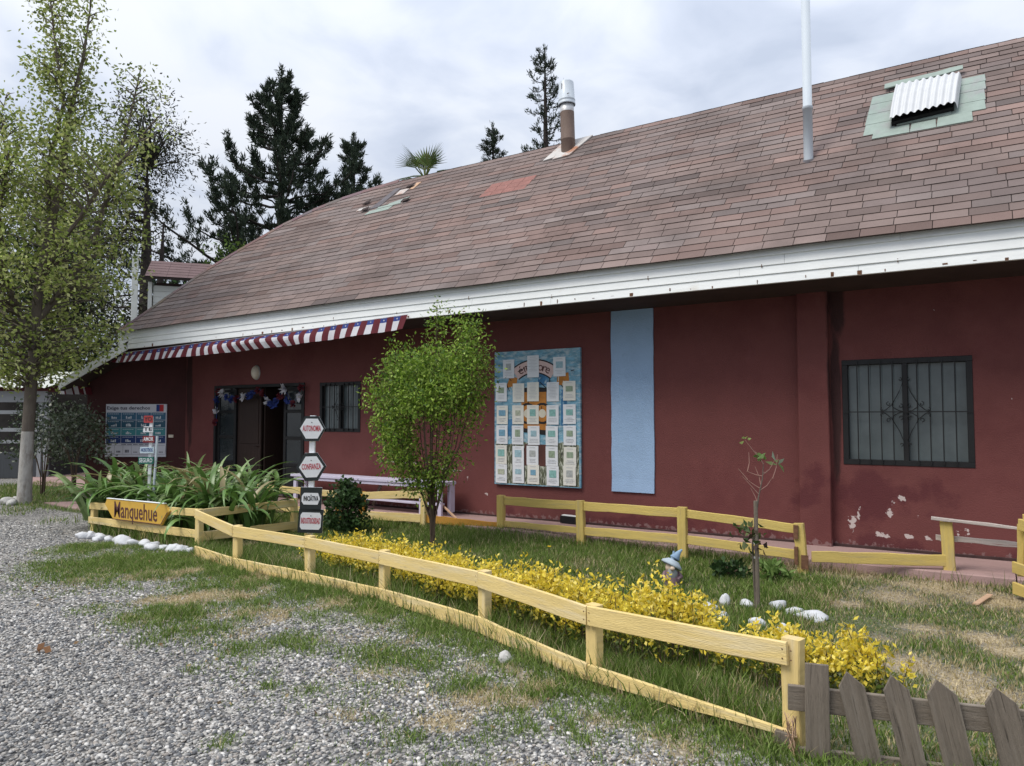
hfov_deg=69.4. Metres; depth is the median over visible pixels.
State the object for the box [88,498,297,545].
planter fence
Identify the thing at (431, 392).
young tree
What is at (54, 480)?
paved path
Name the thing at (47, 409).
rose bush
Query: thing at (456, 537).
lawn grass
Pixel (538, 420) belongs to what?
notice board
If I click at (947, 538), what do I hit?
rail fence
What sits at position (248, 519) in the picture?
agapanthus
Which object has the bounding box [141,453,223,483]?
agapanthus
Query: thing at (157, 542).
stone
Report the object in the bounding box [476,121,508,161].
pine tree
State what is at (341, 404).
window
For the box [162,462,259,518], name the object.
agapanthus
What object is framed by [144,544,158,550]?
stone
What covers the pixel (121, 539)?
stone
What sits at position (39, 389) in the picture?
outbuilding
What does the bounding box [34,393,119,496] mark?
rose bush
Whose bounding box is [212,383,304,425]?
paper garland
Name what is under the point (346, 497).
geranium bush
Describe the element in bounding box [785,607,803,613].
stone
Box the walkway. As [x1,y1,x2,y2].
[276,497,1023,587]
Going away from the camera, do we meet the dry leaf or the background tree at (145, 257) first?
the dry leaf
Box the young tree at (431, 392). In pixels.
[357,296,506,544]
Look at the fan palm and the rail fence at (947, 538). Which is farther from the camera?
the fan palm
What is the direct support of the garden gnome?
on the yard ground at (34, 517)
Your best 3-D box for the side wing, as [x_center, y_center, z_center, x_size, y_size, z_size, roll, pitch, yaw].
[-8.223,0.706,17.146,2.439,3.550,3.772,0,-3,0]
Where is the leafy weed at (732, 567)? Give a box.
[709,555,752,579]
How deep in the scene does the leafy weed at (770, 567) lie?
7.20 m
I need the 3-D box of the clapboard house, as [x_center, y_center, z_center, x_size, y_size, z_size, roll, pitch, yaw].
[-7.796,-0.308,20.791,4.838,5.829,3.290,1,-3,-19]
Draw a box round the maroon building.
[116,0,1023,561]
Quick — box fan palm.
[397,143,447,180]
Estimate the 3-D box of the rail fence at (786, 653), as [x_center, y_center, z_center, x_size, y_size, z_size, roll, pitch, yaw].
[-1.166,1.688,6.331,0.418,0.609,7.537,3,-4,-45]
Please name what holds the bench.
on the walkway
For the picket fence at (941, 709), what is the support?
on the yard ground at (34, 517)
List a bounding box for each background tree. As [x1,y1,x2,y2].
[0,208,131,371]
[1,121,140,389]
[67,62,212,364]
[201,233,244,263]
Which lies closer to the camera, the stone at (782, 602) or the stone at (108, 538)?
the stone at (782, 602)
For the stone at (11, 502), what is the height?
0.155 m
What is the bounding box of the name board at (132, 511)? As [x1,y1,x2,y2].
[105,498,170,524]
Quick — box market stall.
[0,372,86,477]
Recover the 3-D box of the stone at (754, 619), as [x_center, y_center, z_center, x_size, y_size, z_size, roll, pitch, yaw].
[1.878,1.842,5.646,0.114,0.104,0.118,1,-3,-17]
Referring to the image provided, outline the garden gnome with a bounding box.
[661,549,682,585]
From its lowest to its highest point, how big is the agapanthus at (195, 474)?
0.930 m
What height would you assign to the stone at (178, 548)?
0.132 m
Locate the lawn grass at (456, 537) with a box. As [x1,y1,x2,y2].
[85,510,1023,765]
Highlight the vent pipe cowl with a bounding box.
[558,79,575,107]
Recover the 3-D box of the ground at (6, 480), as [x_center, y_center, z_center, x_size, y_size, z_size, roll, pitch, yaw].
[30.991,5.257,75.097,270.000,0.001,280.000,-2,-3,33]
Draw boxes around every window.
[319,381,360,431]
[841,355,974,467]
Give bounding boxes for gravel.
[0,518,322,612]
[0,610,845,765]
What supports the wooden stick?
on the walkway
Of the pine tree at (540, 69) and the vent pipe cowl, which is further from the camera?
the pine tree at (540, 69)
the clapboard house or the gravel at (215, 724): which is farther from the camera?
the clapboard house
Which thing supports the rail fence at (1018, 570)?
on the yard ground at (34, 517)
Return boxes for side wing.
[57,341,186,491]
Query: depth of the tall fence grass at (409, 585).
4.58 m
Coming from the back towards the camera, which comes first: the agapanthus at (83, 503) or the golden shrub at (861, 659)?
the agapanthus at (83, 503)
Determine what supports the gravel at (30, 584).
on the yard ground at (34, 517)
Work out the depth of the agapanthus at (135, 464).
10.83 m
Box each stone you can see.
[0,497,14,504]
[6,499,17,505]
[75,532,87,538]
[86,531,95,538]
[92,533,105,540]
[104,535,112,541]
[114,535,131,544]
[127,539,138,544]
[138,539,149,545]
[143,541,159,546]
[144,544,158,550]
[165,543,178,552]
[173,545,187,551]
[498,650,512,662]
[719,593,729,604]
[740,599,753,608]
[748,617,765,629]
[769,600,786,609]
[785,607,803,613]
[794,610,828,622]
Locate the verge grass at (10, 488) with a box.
[0,479,81,524]
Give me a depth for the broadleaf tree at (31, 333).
14.01 m
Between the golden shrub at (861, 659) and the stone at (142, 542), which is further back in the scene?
the stone at (142, 542)
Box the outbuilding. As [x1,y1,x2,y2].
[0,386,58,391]
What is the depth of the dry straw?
5.11 m
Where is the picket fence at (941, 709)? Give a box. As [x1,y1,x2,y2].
[784,663,1023,765]
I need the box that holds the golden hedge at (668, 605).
[296,528,750,679]
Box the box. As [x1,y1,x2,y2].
[560,514,575,523]
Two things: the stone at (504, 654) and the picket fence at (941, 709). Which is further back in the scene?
the stone at (504, 654)
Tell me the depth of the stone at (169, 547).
8.82 m
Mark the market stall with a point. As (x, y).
(8, 405)
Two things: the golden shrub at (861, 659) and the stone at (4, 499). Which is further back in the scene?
the stone at (4, 499)
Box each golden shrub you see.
[734,609,836,689]
[815,616,916,693]
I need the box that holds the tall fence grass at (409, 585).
[185,528,789,740]
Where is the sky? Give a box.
[0,0,1023,365]
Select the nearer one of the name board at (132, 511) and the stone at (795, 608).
the stone at (795, 608)
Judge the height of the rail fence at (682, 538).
0.689 m
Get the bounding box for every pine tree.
[70,63,383,289]
[318,131,373,206]
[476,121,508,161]
[521,44,560,151]
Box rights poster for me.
[105,404,166,456]
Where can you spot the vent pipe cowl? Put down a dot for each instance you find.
(566, 90)
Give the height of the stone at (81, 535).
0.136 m
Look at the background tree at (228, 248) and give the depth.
20.35 m
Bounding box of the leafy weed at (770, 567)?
[759,557,800,583]
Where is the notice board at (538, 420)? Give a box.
[495,347,581,487]
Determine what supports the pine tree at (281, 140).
on the ground at (6, 480)
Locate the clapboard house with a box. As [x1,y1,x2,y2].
[131,254,212,320]
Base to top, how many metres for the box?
0.121 m
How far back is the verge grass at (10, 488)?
14.68 m
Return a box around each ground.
[0,478,17,484]
[0,485,1023,765]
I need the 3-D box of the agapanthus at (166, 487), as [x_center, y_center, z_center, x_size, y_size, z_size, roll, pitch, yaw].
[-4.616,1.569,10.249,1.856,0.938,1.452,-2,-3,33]
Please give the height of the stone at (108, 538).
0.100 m
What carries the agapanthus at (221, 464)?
on the yard ground at (34, 517)
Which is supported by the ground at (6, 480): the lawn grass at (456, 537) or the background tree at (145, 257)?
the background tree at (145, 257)
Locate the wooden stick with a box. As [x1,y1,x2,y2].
[443,505,456,517]
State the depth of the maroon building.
9.64 m
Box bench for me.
[290,473,455,515]
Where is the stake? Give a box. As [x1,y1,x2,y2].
[753,501,759,612]
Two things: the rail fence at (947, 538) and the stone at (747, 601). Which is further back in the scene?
the rail fence at (947, 538)
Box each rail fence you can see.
[194,509,805,749]
[257,484,341,516]
[360,490,496,528]
[497,495,808,573]
[811,516,1016,570]
[1012,514,1023,596]
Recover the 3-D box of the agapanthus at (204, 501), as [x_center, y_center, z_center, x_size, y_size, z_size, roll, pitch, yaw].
[-3.883,1.535,9.695,1.610,0.953,1.506,-2,-3,33]
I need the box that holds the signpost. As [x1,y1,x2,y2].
[296,416,325,563]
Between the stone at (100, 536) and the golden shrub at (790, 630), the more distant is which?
the stone at (100, 536)
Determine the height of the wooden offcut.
0.015 m
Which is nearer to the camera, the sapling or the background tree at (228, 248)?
the sapling
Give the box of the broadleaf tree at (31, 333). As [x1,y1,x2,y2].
[0,0,190,503]
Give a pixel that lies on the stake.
(757, 576)
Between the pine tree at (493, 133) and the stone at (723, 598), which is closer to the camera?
the stone at (723, 598)
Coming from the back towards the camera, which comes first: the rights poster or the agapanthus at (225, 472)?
the rights poster
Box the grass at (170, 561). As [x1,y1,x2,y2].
[0,539,997,765]
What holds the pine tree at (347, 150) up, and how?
on the ground at (6, 480)
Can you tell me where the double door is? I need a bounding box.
[213,383,304,496]
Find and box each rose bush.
[0,392,97,495]
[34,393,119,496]
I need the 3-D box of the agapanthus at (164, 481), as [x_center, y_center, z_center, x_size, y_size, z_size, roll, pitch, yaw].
[-4.799,1.572,10.570,1.642,0.964,1.920,-2,-3,33]
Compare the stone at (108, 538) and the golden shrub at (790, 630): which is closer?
the golden shrub at (790, 630)
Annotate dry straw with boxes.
[6,545,1023,765]
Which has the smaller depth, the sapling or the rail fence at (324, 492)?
the sapling
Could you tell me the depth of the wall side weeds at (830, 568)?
7.51 m
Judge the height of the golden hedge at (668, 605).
0.664 m
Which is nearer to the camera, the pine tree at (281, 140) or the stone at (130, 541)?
the stone at (130, 541)
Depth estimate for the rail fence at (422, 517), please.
10.82 m
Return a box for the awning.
[111,314,407,362]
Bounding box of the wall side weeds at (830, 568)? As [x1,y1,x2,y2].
[467,525,1023,594]
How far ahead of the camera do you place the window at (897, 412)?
8.42 m
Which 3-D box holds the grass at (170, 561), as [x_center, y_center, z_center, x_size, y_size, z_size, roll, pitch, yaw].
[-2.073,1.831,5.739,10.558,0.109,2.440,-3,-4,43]
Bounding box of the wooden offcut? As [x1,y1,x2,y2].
[972,594,992,604]
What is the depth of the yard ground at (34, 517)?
4.63 m
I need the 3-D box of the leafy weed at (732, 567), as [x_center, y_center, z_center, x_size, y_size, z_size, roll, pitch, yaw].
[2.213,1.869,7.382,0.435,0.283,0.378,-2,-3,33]
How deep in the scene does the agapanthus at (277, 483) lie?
10.57 m
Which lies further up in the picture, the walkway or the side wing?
the side wing
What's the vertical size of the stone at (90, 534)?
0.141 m
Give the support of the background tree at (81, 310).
on the ground at (6, 480)
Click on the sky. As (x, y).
(415, 75)
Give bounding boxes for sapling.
[729,436,783,607]
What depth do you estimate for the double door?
14.77 m
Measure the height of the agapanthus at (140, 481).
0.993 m
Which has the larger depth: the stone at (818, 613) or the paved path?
the paved path
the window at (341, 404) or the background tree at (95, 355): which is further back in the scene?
the background tree at (95, 355)
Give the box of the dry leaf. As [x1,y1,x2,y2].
[37,642,50,652]
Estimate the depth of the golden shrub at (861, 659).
4.17 m
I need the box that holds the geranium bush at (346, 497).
[322,474,372,535]
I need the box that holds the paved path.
[33,472,90,509]
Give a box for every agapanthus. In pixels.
[42,457,147,523]
[70,457,176,510]
[83,461,186,515]
[102,461,231,525]
[119,463,219,528]
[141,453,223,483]
[150,465,259,528]
[153,464,273,541]
[156,455,242,482]
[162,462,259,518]
[179,458,299,527]
[215,456,307,524]

